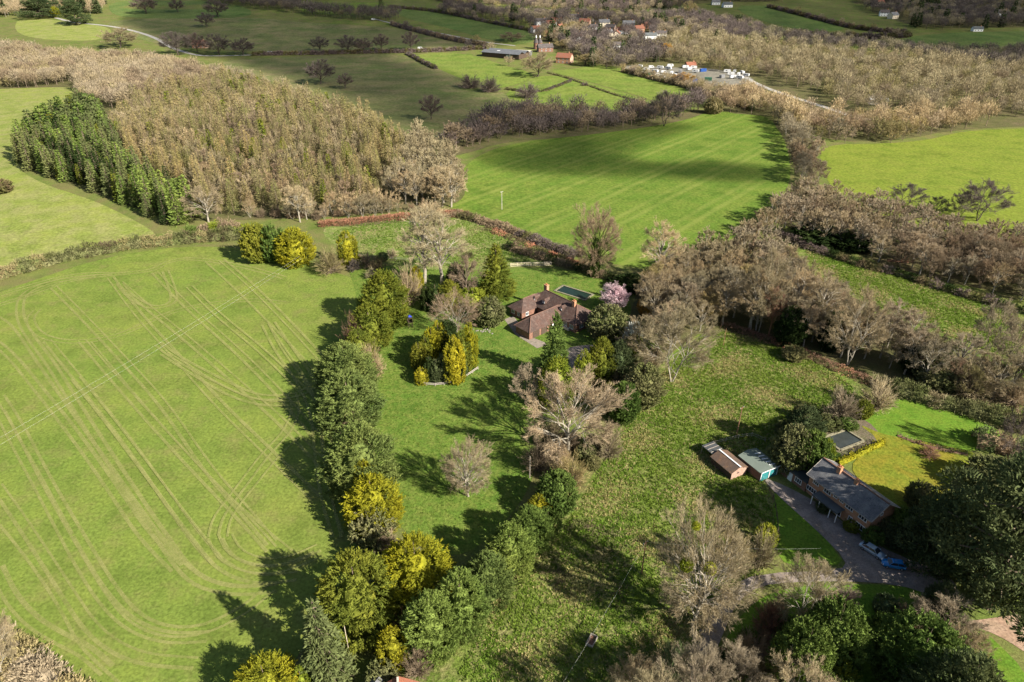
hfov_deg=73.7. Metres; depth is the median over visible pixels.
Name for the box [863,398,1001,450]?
back lawn
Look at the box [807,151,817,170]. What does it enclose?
bare tree
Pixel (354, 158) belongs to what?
larch tree
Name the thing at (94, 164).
spruce tree
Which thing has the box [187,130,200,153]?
larch tree
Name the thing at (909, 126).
bare tree
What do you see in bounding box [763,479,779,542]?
wire fence
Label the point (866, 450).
clipped hedge
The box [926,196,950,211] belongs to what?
bare tree
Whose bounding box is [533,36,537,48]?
oast tower
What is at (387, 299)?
conifer tree
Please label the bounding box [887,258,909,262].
fallen tree
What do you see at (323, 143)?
larch tree
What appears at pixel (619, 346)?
conifer tree
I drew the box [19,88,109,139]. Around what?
spruce block
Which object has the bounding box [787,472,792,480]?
door
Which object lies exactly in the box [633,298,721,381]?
bare tree
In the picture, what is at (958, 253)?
bare tree
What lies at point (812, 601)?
scrub bush
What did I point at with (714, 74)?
yard
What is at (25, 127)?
spruce tree
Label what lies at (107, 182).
spruce tree
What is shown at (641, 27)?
village house
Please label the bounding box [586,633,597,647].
feed trough
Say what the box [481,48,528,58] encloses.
farm barn
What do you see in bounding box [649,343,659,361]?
garden bush
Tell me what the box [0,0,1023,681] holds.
ground
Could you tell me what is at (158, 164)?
larch tree
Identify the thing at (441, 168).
bare tree
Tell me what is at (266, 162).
larch tree
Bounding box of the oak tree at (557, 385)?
[517,363,635,465]
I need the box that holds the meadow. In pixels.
[323,217,544,269]
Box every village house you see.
[191,39,208,47]
[530,24,539,32]
[534,17,546,24]
[536,42,553,51]
[556,52,573,63]
[579,17,590,24]
[597,18,609,26]
[605,23,616,30]
[622,19,634,26]
[633,24,644,32]
[643,31,656,38]
[656,30,666,36]
[684,60,696,66]
[711,0,720,4]
[721,1,732,7]
[879,9,889,15]
[887,11,898,18]
[970,25,983,31]
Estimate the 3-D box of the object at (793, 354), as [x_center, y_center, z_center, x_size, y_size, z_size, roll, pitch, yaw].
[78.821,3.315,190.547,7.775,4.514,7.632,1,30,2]
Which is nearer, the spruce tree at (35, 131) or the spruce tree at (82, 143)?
the spruce tree at (82, 143)
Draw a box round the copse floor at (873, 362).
[627,239,1023,407]
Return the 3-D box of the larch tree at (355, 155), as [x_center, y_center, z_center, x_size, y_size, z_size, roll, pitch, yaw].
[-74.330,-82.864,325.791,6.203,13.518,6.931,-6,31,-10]
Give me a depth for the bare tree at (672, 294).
204.88 m
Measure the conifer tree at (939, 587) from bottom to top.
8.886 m
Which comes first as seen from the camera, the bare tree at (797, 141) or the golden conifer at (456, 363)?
the golden conifer at (456, 363)
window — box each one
[794,476,801,484]
[806,484,816,493]
[856,521,864,530]
[858,514,866,522]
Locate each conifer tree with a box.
[306,367,387,436]
[311,339,380,396]
[312,546,403,654]
[315,419,402,506]
[345,302,394,351]
[345,328,377,364]
[355,268,411,331]
[397,587,464,671]
[409,341,427,369]
[419,335,433,361]
[432,565,491,647]
[437,279,462,310]
[455,328,472,373]
[461,547,517,616]
[475,242,517,301]
[483,520,538,584]
[508,503,554,558]
[535,310,570,388]
[535,354,576,413]
[585,335,618,389]
[598,381,615,413]
[606,339,635,382]
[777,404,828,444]
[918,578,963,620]
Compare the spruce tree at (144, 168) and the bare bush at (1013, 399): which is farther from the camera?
the spruce tree at (144, 168)
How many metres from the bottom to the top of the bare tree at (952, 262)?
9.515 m
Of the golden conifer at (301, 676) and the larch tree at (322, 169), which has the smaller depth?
the golden conifer at (301, 676)
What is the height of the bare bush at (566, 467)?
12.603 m
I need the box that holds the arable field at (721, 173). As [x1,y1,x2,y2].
[449,112,790,267]
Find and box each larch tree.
[122,126,135,155]
[127,124,140,151]
[132,141,142,162]
[138,136,158,157]
[139,126,153,152]
[140,141,153,167]
[145,138,160,169]
[147,121,160,148]
[153,146,163,172]
[155,130,170,161]
[156,139,168,169]
[158,147,174,177]
[159,124,175,152]
[162,160,174,179]
[164,128,176,158]
[169,124,180,147]
[171,142,186,174]
[173,156,183,178]
[175,141,185,161]
[176,127,200,148]
[176,141,187,168]
[181,138,207,160]
[181,162,205,182]
[185,144,191,169]
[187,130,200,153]
[187,178,205,202]
[190,153,205,181]
[192,160,201,185]
[192,175,201,202]
[194,148,204,172]
[195,149,208,163]
[196,138,205,158]
[196,173,213,205]
[198,160,212,179]
[198,173,216,210]
[199,131,208,155]
[201,148,222,162]
[203,171,216,202]
[204,151,226,170]
[205,129,214,152]
[208,148,220,179]
[208,173,225,194]
[209,160,224,192]
[211,137,215,153]
[213,138,223,163]
[215,180,230,203]
[217,132,227,157]
[217,198,223,213]
[219,179,230,204]
[220,143,229,166]
[220,161,227,179]
[224,155,238,187]
[224,168,243,207]
[225,134,235,159]
[225,178,239,214]
[228,144,241,167]
[229,133,239,156]
[231,156,259,181]
[231,179,246,202]
[232,135,245,147]
[232,147,242,161]
[232,151,242,178]
[232,171,247,183]
[236,173,262,198]
[238,121,247,147]
[239,144,247,159]
[240,152,250,180]
[241,135,253,152]
[241,178,252,206]
[242,129,254,161]
[244,187,257,209]
[248,146,257,170]
[248,154,268,176]
[252,162,266,192]
[253,136,261,165]
[253,150,259,171]
[253,174,263,202]
[254,169,271,206]
[257,168,272,185]
[260,140,274,151]
[260,151,272,180]
[261,138,276,156]
[262,151,271,169]
[264,138,271,162]
[265,162,281,180]
[265,168,273,198]
[268,141,275,171]
[268,178,282,209]
[269,150,281,168]
[269,171,289,190]
[270,152,288,164]
[270,180,283,208]
[274,138,283,159]
[276,165,289,198]
[277,152,283,171]
[278,149,300,169]
[280,137,286,155]
[281,181,294,197]
[282,128,289,150]
[282,135,288,156]
[282,150,297,181]
[283,162,290,187]
[287,141,304,167]
[290,165,297,189]
[291,143,301,169]
[292,182,299,205]
[294,173,300,197]
[295,168,310,181]
[299,168,310,192]
[300,179,315,195]
[301,162,311,179]
[304,153,312,177]
[305,125,315,150]
[305,148,319,185]
[307,132,316,155]
[309,176,320,203]
[314,126,321,153]
[315,155,325,176]
[317,155,327,182]
[317,161,330,192]
[318,139,331,167]
[319,179,331,207]
[320,134,330,156]
[320,153,332,168]
[324,137,339,152]
[324,140,344,156]
[324,174,333,200]
[325,154,333,180]
[325,169,334,191]
[328,138,336,163]
[329,165,339,187]
[330,153,344,170]
[333,173,344,193]
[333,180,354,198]
[333,182,342,206]
[334,145,344,167]
[334,154,344,180]
[336,160,345,189]
[340,135,351,166]
[343,165,352,192]
[344,141,352,164]
[345,138,355,154]
[345,151,351,174]
[346,154,357,187]
[347,143,363,174]
[352,153,372,174]
[352,154,358,177]
[353,168,367,199]
[355,159,363,180]
[356,175,372,189]
[362,165,371,193]
[362,167,371,197]
[364,146,369,166]
[365,147,375,181]
[368,141,380,172]
[369,177,376,196]
[370,144,380,179]
[371,127,382,153]
[371,152,380,180]
[371,158,379,179]
[373,128,384,158]
[378,168,391,188]
[378,171,388,190]
[381,127,393,160]
[386,137,396,169]
[388,143,403,158]
[390,149,396,177]
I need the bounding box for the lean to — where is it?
[701,441,723,458]
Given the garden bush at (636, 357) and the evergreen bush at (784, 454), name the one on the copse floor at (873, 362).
the garden bush at (636, 357)
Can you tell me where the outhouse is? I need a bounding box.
[366,676,382,681]
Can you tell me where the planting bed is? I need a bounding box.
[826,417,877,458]
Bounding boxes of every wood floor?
[0,60,464,220]
[438,0,775,12]
[529,14,732,66]
[618,37,1023,140]
[773,116,1023,296]
[851,1,1023,27]
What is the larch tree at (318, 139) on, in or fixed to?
on the wood floor at (240, 214)
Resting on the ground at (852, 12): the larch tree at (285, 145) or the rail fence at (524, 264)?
the rail fence at (524, 264)
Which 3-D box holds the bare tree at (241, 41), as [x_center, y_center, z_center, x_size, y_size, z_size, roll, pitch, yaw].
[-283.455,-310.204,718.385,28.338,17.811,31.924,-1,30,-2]
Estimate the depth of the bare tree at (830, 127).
408.56 m
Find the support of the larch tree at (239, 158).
on the wood floor at (240, 214)
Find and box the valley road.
[740,74,844,114]
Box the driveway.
[683,479,956,681]
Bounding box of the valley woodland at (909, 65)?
[646,26,1023,115]
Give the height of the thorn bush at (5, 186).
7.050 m
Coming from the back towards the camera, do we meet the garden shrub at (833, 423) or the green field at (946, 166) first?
the green field at (946, 166)
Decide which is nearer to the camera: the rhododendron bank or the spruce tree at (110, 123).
the rhododendron bank
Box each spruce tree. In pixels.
[9,124,21,155]
[10,133,21,162]
[11,118,24,137]
[15,131,31,163]
[17,138,37,171]
[20,119,30,137]
[21,120,31,138]
[25,143,35,167]
[28,134,39,157]
[30,138,42,170]
[31,122,43,136]
[31,125,44,143]
[33,140,49,174]
[39,134,45,145]
[39,144,56,177]
[44,124,56,151]
[45,140,54,159]
[49,137,55,151]
[49,149,56,171]
[53,120,62,132]
[53,128,63,155]
[54,149,70,182]
[54,158,63,178]
[56,135,67,157]
[56,144,66,169]
[58,121,64,129]
[61,129,72,144]
[64,137,74,155]
[64,158,73,180]
[65,120,77,140]
[65,127,77,149]
[65,151,80,181]
[66,145,74,165]
[68,144,77,167]
[69,118,77,137]
[71,137,85,165]
[74,146,85,176]
[74,154,88,183]
[75,164,85,184]
[76,120,86,137]
[77,121,87,140]
[78,137,86,159]
[83,144,91,157]
[84,113,96,133]
[84,161,102,192]
[85,159,102,188]
[86,135,93,145]
[87,129,100,151]
[87,146,98,168]
[88,121,98,139]
[88,150,100,180]
[89,127,104,157]
[91,145,103,178]
[97,128,112,156]
[98,157,110,184]
[99,138,113,159]
[100,163,113,196]
[101,140,113,162]
[104,159,111,180]
[105,119,124,147]
[108,130,121,155]
[108,159,116,175]
[110,174,123,201]
[111,141,126,168]
[111,167,124,197]
[112,129,126,151]
[114,175,130,204]
[115,164,129,196]
[116,141,127,156]
[116,155,129,182]
[120,167,129,188]
[122,149,133,174]
[128,145,139,169]
[128,169,142,207]
[128,182,139,207]
[129,164,139,186]
[131,154,141,177]
[137,165,152,198]
[137,170,158,215]
[141,164,151,190]
[141,192,155,217]
[142,156,155,186]
[148,167,158,193]
[152,178,167,212]
[155,169,171,204]
[156,184,171,216]
[157,195,170,225]
[161,165,173,191]
[164,179,188,227]
[171,178,188,218]
[177,174,202,220]
[299,596,359,681]
[378,0,385,8]
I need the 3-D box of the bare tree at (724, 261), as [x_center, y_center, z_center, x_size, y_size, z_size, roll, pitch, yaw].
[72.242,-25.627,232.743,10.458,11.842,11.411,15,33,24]
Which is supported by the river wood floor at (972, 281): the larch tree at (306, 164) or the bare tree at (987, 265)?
the bare tree at (987, 265)
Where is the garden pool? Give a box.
[553,285,593,300]
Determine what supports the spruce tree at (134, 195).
on the wood floor at (240, 214)
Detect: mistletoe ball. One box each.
[678,557,694,572]
[692,521,700,530]
[703,561,716,575]
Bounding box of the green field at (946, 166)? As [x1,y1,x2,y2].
[820,128,1023,237]
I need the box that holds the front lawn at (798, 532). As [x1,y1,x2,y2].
[773,493,841,566]
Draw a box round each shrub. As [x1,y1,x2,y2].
[311,242,346,276]
[346,257,361,272]
[358,251,377,268]
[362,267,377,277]
[367,255,386,269]
[377,252,389,260]
[387,246,398,257]
[820,412,844,432]
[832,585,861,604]
[835,451,843,461]
[839,415,859,431]
[919,443,942,461]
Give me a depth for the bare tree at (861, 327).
186.99 m
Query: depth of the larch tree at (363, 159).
332.58 m
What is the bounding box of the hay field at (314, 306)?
[0,247,357,681]
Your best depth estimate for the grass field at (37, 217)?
292.85 m
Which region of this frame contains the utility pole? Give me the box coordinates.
[641,541,648,572]
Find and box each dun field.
[108,17,470,51]
[223,54,520,141]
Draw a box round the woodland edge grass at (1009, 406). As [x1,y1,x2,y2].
[977,354,1023,412]
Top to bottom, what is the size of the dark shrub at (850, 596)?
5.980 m
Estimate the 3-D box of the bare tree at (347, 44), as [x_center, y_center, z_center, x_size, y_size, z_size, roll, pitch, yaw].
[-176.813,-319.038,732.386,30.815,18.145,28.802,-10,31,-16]
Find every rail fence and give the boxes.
[418,367,477,385]
[510,262,551,265]
[714,432,765,442]
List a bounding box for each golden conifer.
[49,6,60,17]
[229,649,304,681]
[271,226,316,269]
[293,665,311,681]
[335,230,360,267]
[339,471,405,536]
[349,458,378,494]
[372,529,458,617]
[374,623,410,673]
[408,266,424,292]
[414,366,428,385]
[420,326,442,359]
[428,320,448,356]
[442,334,466,384]
[461,322,479,369]
[525,493,552,519]
[574,348,594,392]
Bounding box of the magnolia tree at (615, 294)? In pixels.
[599,281,630,307]
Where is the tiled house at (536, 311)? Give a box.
[507,283,593,339]
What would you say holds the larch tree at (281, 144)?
on the wood floor at (240, 214)
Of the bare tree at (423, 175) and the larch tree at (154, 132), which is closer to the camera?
the bare tree at (423, 175)
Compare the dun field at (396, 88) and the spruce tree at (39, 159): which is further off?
the dun field at (396, 88)
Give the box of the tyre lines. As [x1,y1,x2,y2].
[0,257,343,681]
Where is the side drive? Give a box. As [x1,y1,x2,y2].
[969,614,1023,650]
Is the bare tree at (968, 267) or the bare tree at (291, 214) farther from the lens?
the bare tree at (291, 214)
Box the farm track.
[376,19,515,45]
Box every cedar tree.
[12,0,66,17]
[56,0,92,24]
[894,484,986,580]
[907,449,1023,645]
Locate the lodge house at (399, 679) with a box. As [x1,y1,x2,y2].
[388,676,418,681]
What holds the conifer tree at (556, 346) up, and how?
on the garden lawn at (508, 339)
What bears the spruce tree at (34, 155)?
on the wood floor at (240, 214)
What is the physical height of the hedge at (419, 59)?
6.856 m
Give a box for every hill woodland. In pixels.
[0,0,106,15]
[208,0,401,20]
[452,0,782,12]
[859,0,1023,28]
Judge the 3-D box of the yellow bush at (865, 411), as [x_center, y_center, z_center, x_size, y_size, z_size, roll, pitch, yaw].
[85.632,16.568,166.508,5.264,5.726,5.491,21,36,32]
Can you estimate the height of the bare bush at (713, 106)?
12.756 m
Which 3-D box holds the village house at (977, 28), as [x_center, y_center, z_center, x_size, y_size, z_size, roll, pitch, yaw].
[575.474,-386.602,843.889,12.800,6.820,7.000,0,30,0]
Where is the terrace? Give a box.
[505,316,545,347]
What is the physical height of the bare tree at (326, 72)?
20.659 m
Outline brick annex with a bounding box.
[781,464,809,491]
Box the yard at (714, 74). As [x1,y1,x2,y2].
[625,65,753,85]
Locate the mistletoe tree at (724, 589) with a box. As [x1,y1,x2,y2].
[652,491,765,643]
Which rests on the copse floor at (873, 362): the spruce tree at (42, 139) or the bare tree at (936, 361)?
the bare tree at (936, 361)
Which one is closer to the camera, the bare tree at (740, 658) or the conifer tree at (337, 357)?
the bare tree at (740, 658)
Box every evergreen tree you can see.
[585,302,629,340]
[773,305,811,346]
[814,310,852,353]
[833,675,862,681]
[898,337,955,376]
[898,644,1006,681]
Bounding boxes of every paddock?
[418,53,532,86]
[507,76,651,112]
[553,66,709,103]
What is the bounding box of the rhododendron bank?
[969,422,1023,457]
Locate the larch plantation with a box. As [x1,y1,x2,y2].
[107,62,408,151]
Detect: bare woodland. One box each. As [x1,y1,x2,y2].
[0,37,21,71]
[0,38,289,108]
[338,188,439,211]
[398,117,468,188]
[464,86,713,136]
[628,63,725,92]
[666,220,802,271]
[714,78,1002,133]
[730,175,1023,255]
[773,105,815,138]
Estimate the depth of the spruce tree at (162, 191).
283.39 m
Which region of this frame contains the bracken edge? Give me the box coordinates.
[326,209,459,226]
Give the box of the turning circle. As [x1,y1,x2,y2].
[561,345,621,370]
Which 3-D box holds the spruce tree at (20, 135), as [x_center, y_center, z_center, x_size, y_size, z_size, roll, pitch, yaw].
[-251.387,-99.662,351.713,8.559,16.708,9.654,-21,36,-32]
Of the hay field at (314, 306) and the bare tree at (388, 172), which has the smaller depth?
the hay field at (314, 306)
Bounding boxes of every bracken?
[317,209,468,226]
[482,224,588,265]
[720,321,885,384]
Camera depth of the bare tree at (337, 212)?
289.67 m
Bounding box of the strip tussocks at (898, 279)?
[806,249,1023,354]
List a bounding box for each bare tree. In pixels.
[0,608,17,674]
[94,27,138,47]
[129,0,157,13]
[156,31,191,54]
[168,0,184,11]
[179,184,223,221]
[185,32,206,52]
[194,12,215,26]
[201,0,228,16]
[202,33,230,54]
[227,37,254,54]
[241,198,254,216]
[253,206,267,217]
[270,204,281,216]
[280,185,310,221]
[281,199,297,217]
[284,207,295,218]
[295,195,315,219]
[295,209,308,217]
[298,189,315,215]
[304,58,335,83]
[308,36,329,50]
[310,207,323,219]
[317,203,329,219]
[322,190,340,213]
[332,205,344,216]
[333,35,358,49]
[336,195,356,217]
[337,73,352,88]
[352,194,370,214]
[354,38,373,49]
[361,191,378,212]
[367,198,381,212]
[372,34,388,48]
[375,193,388,213]
[380,167,398,198]
[382,200,392,212]
[384,156,412,192]
[391,169,414,203]
[395,197,446,283]
[401,32,419,47]
[403,162,418,190]
[403,167,424,200]
[403,210,478,283]
[405,159,420,187]
[405,171,425,204]
[409,161,428,194]
[415,171,431,197]
[419,95,443,119]
[421,167,442,202]
[427,165,439,185]
[428,174,452,206]
[429,166,458,202]
[430,165,467,206]
[436,129,458,145]
[438,434,493,496]
[443,120,460,140]
[444,122,465,147]
[444,161,465,192]
[448,175,462,200]
[448,253,485,291]
[458,118,470,141]
[459,126,475,146]
[463,126,480,145]
[465,116,484,131]
[470,119,490,135]
[471,123,490,144]
[479,121,499,141]
[481,115,498,132]
[492,122,509,138]
[499,32,525,40]
[508,362,542,403]
[521,51,554,76]
[553,39,566,48]
[559,21,583,28]
[571,202,623,277]
[575,54,595,64]
[591,50,604,62]
[607,650,658,681]
[610,658,683,681]
[614,312,673,353]
[633,272,661,295]
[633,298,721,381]
[635,275,663,294]
[638,261,671,289]
[639,280,672,317]
[640,215,686,276]
[644,90,684,125]
[645,289,668,316]
[646,305,675,339]
[648,267,683,293]
[650,249,685,273]
[653,256,674,279]
[653,624,738,681]
[658,268,685,287]
[660,302,688,326]
[662,285,685,308]
[662,291,694,314]
[662,299,684,337]
[665,287,684,301]
[669,263,693,286]
[669,281,703,323]
[670,72,695,81]
[673,266,700,283]
[674,251,702,273]
[674,272,704,303]
[678,248,697,271]
[681,275,712,310]
[682,1,698,11]
[686,268,713,298]
[686,300,718,331]
[690,284,731,322]
[691,259,709,277]
[693,248,725,277]
[695,635,772,681]
[700,267,723,288]
[704,280,725,309]
[705,275,747,325]
[706,259,734,285]
[708,291,731,317]
[710,527,757,576]
[713,251,736,278]
[716,249,744,274]
[716,267,747,307]
[717,264,740,285]
[724,248,751,268]
[725,281,745,317]
[732,258,783,328]
[735,262,753,287]
[737,285,771,317]
[740,256,765,273]
[743,250,767,268]
[744,293,776,329]
[745,243,796,331]
[752,250,789,270]
[759,241,785,267]
[761,645,841,681]
[763,285,789,335]
[763,674,815,681]
[766,298,796,331]
[770,550,861,622]
[773,265,821,308]
[777,244,801,270]
[778,288,815,331]
[780,257,806,270]
[782,266,805,289]
[785,126,798,140]
[786,133,796,141]
[787,137,806,152]
[788,140,801,161]
[789,150,805,173]
[789,254,819,277]
[790,143,808,157]
[793,157,813,176]
[793,303,826,346]
[795,150,813,174]
[796,132,806,147]
[796,160,814,179]
[797,265,853,336]
[798,139,814,151]
[798,274,821,291]
[798,281,825,302]
[804,149,817,163]
[804,299,834,341]
[805,145,817,156]
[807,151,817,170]
[808,138,827,152]
[808,159,830,184]
[809,135,820,145]
[810,271,825,281]
[811,309,841,349]
[812,292,834,310]
[816,124,826,136]
[821,114,838,134]
[823,275,847,295]
[824,279,854,304]
[824,282,901,364]
[824,304,848,329]
[825,288,856,313]
[826,119,836,137]
[826,323,863,357]
[829,118,847,139]
[835,110,852,132]
[840,124,854,140]
[848,119,860,136]
[848,301,882,337]
[848,314,871,351]
[851,320,887,358]
[857,305,888,327]
[858,118,874,135]
[859,316,888,343]
[865,124,875,136]
[866,116,888,136]
[867,234,896,261]
[870,311,907,357]
[873,121,894,140]
[875,296,919,346]
[880,335,906,367]
[882,119,904,139]
[884,130,901,142]
[888,182,930,207]
[889,118,908,136]
[889,308,939,345]
[890,242,918,268]
[891,329,925,357]
[892,232,914,253]
[893,109,913,126]
[894,120,919,138]
[894,326,933,374]
[896,234,917,260]
[905,336,942,365]
[906,231,930,262]
[906,337,956,381]
[907,245,924,268]
[908,240,941,273]
[910,589,990,650]
[917,123,926,135]
[917,327,952,360]
[921,247,950,276]
[923,236,944,262]
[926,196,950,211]
[926,242,945,269]
[938,245,964,275]
[939,232,964,250]
[939,356,972,383]
[940,257,965,282]
[945,190,980,217]
[947,226,978,249]
[948,247,960,268]
[949,332,992,366]
[949,621,1000,665]
[952,241,974,257]
[953,177,1019,220]
[954,363,986,399]
[955,232,977,256]
[956,255,980,278]
[959,254,983,283]
[961,249,984,274]
[966,351,997,385]
[968,229,992,249]
[968,238,999,260]
[970,257,1000,287]
[972,298,1023,351]
[974,229,994,250]
[975,245,1002,273]
[977,235,1002,255]
[977,350,1023,398]
[978,259,996,280]
[980,356,1011,379]
[981,241,1012,261]
[984,249,1017,283]
[984,261,1016,292]
[992,318,1023,368]
[994,251,1019,282]
[996,241,1016,257]
[997,403,1023,458]
[1003,233,1023,252]
[1003,350,1023,389]
[1005,258,1023,285]
[1005,354,1023,383]
[1011,262,1023,292]
[1012,248,1023,281]
[1016,274,1023,300]
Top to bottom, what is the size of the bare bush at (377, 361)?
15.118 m
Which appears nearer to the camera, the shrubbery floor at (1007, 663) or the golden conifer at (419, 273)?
the shrubbery floor at (1007, 663)
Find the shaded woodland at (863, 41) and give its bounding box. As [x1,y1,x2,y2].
[746,24,1023,69]
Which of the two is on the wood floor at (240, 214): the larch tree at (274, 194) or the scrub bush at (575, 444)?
the larch tree at (274, 194)
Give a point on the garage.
(759, 464)
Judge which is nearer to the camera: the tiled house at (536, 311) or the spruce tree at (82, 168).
the tiled house at (536, 311)
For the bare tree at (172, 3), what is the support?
on the park
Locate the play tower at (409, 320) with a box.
[407,315,412,326]
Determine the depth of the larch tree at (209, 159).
316.25 m
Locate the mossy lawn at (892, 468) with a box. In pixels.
[853,426,976,507]
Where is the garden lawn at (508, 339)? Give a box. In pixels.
[348,263,630,554]
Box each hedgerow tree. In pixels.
[504,55,514,62]
[640,64,649,72]
[674,72,685,80]
[696,79,704,86]
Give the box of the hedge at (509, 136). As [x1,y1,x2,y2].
[452,110,705,154]
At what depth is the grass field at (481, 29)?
885.01 m
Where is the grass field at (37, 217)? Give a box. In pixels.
[0,87,153,265]
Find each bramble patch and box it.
[533,550,631,608]
[567,516,636,578]
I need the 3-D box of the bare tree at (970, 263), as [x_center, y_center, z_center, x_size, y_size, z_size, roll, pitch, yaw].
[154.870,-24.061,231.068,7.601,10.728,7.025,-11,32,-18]
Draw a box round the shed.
[710,449,747,479]
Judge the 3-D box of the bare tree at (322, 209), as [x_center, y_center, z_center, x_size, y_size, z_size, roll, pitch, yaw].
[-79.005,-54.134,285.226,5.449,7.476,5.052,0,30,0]
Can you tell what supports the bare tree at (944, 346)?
on the copse floor at (873, 362)
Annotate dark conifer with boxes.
[419,284,431,311]
[423,355,433,382]
[427,282,442,312]
[430,358,441,383]
[436,319,460,357]
[437,352,449,384]
[461,361,467,376]
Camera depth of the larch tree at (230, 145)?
331.96 m
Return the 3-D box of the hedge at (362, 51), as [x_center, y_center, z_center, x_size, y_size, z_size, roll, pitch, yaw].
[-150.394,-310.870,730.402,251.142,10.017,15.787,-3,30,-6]
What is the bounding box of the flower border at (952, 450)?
[897,432,967,455]
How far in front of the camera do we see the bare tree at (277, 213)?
288.03 m
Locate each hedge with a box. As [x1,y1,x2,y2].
[0,225,242,279]
[0,621,96,681]
[185,217,245,234]
[251,43,487,55]
[336,361,381,554]
[388,4,542,33]
[389,21,488,45]
[389,536,562,673]
[404,50,437,68]
[449,208,581,259]
[452,110,705,154]
[501,240,637,281]
[505,78,572,92]
[547,71,642,101]
[620,67,755,109]
[766,3,904,32]
[776,230,1023,313]
[783,29,912,38]
[836,437,885,464]
[875,372,1023,433]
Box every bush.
[0,178,14,193]
[236,221,269,263]
[259,221,286,263]
[335,408,359,432]
[338,310,362,342]
[346,506,398,554]
[362,339,385,377]
[362,656,398,681]
[375,527,398,556]
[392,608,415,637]
[394,259,422,304]
[397,645,433,681]
[414,200,450,219]
[445,261,465,287]
[457,286,488,308]
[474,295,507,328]
[519,432,555,476]
[531,431,545,443]
[535,468,581,517]
[537,505,563,539]
[539,459,556,478]
[541,417,564,440]
[542,442,562,466]
[546,425,574,451]
[550,448,590,492]
[560,430,580,453]
[561,449,574,465]
[575,442,598,461]
[585,455,601,470]
[587,431,615,458]
[599,372,616,385]
[606,369,631,385]
[607,379,641,425]
[609,273,645,294]
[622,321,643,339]
[623,361,668,411]
[624,334,642,355]
[632,353,643,362]
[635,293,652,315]
[639,270,673,315]
[639,352,660,367]
[643,338,660,352]
[643,646,674,677]
[648,637,691,681]
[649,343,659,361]
[663,638,693,672]
[703,96,723,113]
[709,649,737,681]
[727,622,769,675]
[728,652,747,681]
[737,627,760,650]
[743,643,773,681]
[746,522,782,574]
[750,596,786,643]
[751,633,769,655]
[752,522,779,552]
[759,589,792,626]
[764,615,839,681]
[765,633,776,652]
[766,422,814,475]
[772,615,799,645]
[774,418,786,432]
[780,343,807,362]
[789,220,852,248]
[793,403,803,413]
[794,428,834,471]
[794,593,872,674]
[808,585,846,619]
[815,501,832,514]
[818,656,862,681]
[819,436,836,460]
[822,383,863,422]
[832,228,882,252]
[842,518,861,533]
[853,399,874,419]
[856,371,901,415]
[860,525,885,545]
[864,605,971,681]
[867,611,903,638]
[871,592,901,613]
[876,516,894,531]
[892,505,918,523]
[894,599,919,627]
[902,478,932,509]
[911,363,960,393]
[925,641,996,681]
[941,354,1008,405]
[959,453,1012,494]
[988,374,1023,412]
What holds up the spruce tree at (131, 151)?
on the wood floor at (240, 214)
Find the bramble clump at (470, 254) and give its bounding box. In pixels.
[463,250,474,257]
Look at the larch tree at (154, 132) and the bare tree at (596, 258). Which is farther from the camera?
the larch tree at (154, 132)
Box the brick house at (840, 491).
[806,457,899,533]
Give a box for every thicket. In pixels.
[456,73,483,88]
[479,73,502,92]
[513,81,540,97]
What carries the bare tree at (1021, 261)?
on the river wood floor at (972, 281)
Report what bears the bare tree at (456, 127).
on the hedge at (509, 136)
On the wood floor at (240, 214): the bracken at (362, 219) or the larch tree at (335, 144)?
the larch tree at (335, 144)
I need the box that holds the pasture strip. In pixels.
[798,246,1023,358]
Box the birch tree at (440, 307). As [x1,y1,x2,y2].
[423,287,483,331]
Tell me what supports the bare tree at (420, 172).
on the wood floor at (240, 214)
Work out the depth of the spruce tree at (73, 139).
326.09 m
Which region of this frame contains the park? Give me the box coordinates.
[109,0,251,18]
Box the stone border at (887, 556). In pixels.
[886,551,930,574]
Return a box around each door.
[533,329,539,337]
[541,326,546,334]
[761,471,768,480]
[769,467,777,476]
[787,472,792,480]
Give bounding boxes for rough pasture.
[409,331,862,681]
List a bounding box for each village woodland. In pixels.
[438,0,770,54]
[584,33,670,67]
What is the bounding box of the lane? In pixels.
[50,16,462,55]
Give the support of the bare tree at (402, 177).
on the wood floor at (240, 214)
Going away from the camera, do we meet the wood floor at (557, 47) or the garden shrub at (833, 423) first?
the garden shrub at (833, 423)
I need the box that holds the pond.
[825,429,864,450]
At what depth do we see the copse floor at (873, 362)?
194.71 m
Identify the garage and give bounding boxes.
[738,448,780,480]
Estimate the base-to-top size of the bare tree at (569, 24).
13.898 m
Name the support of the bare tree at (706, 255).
on the copse floor at (873, 362)
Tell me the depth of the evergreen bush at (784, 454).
146.40 m
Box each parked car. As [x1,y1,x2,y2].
[858,540,886,559]
[881,557,906,570]
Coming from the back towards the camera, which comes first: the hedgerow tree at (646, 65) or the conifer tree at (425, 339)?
the hedgerow tree at (646, 65)
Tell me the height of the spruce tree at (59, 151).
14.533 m
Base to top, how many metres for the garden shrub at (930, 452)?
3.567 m
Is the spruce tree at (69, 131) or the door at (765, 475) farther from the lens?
the spruce tree at (69, 131)
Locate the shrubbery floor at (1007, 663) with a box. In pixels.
[715,584,1023,681]

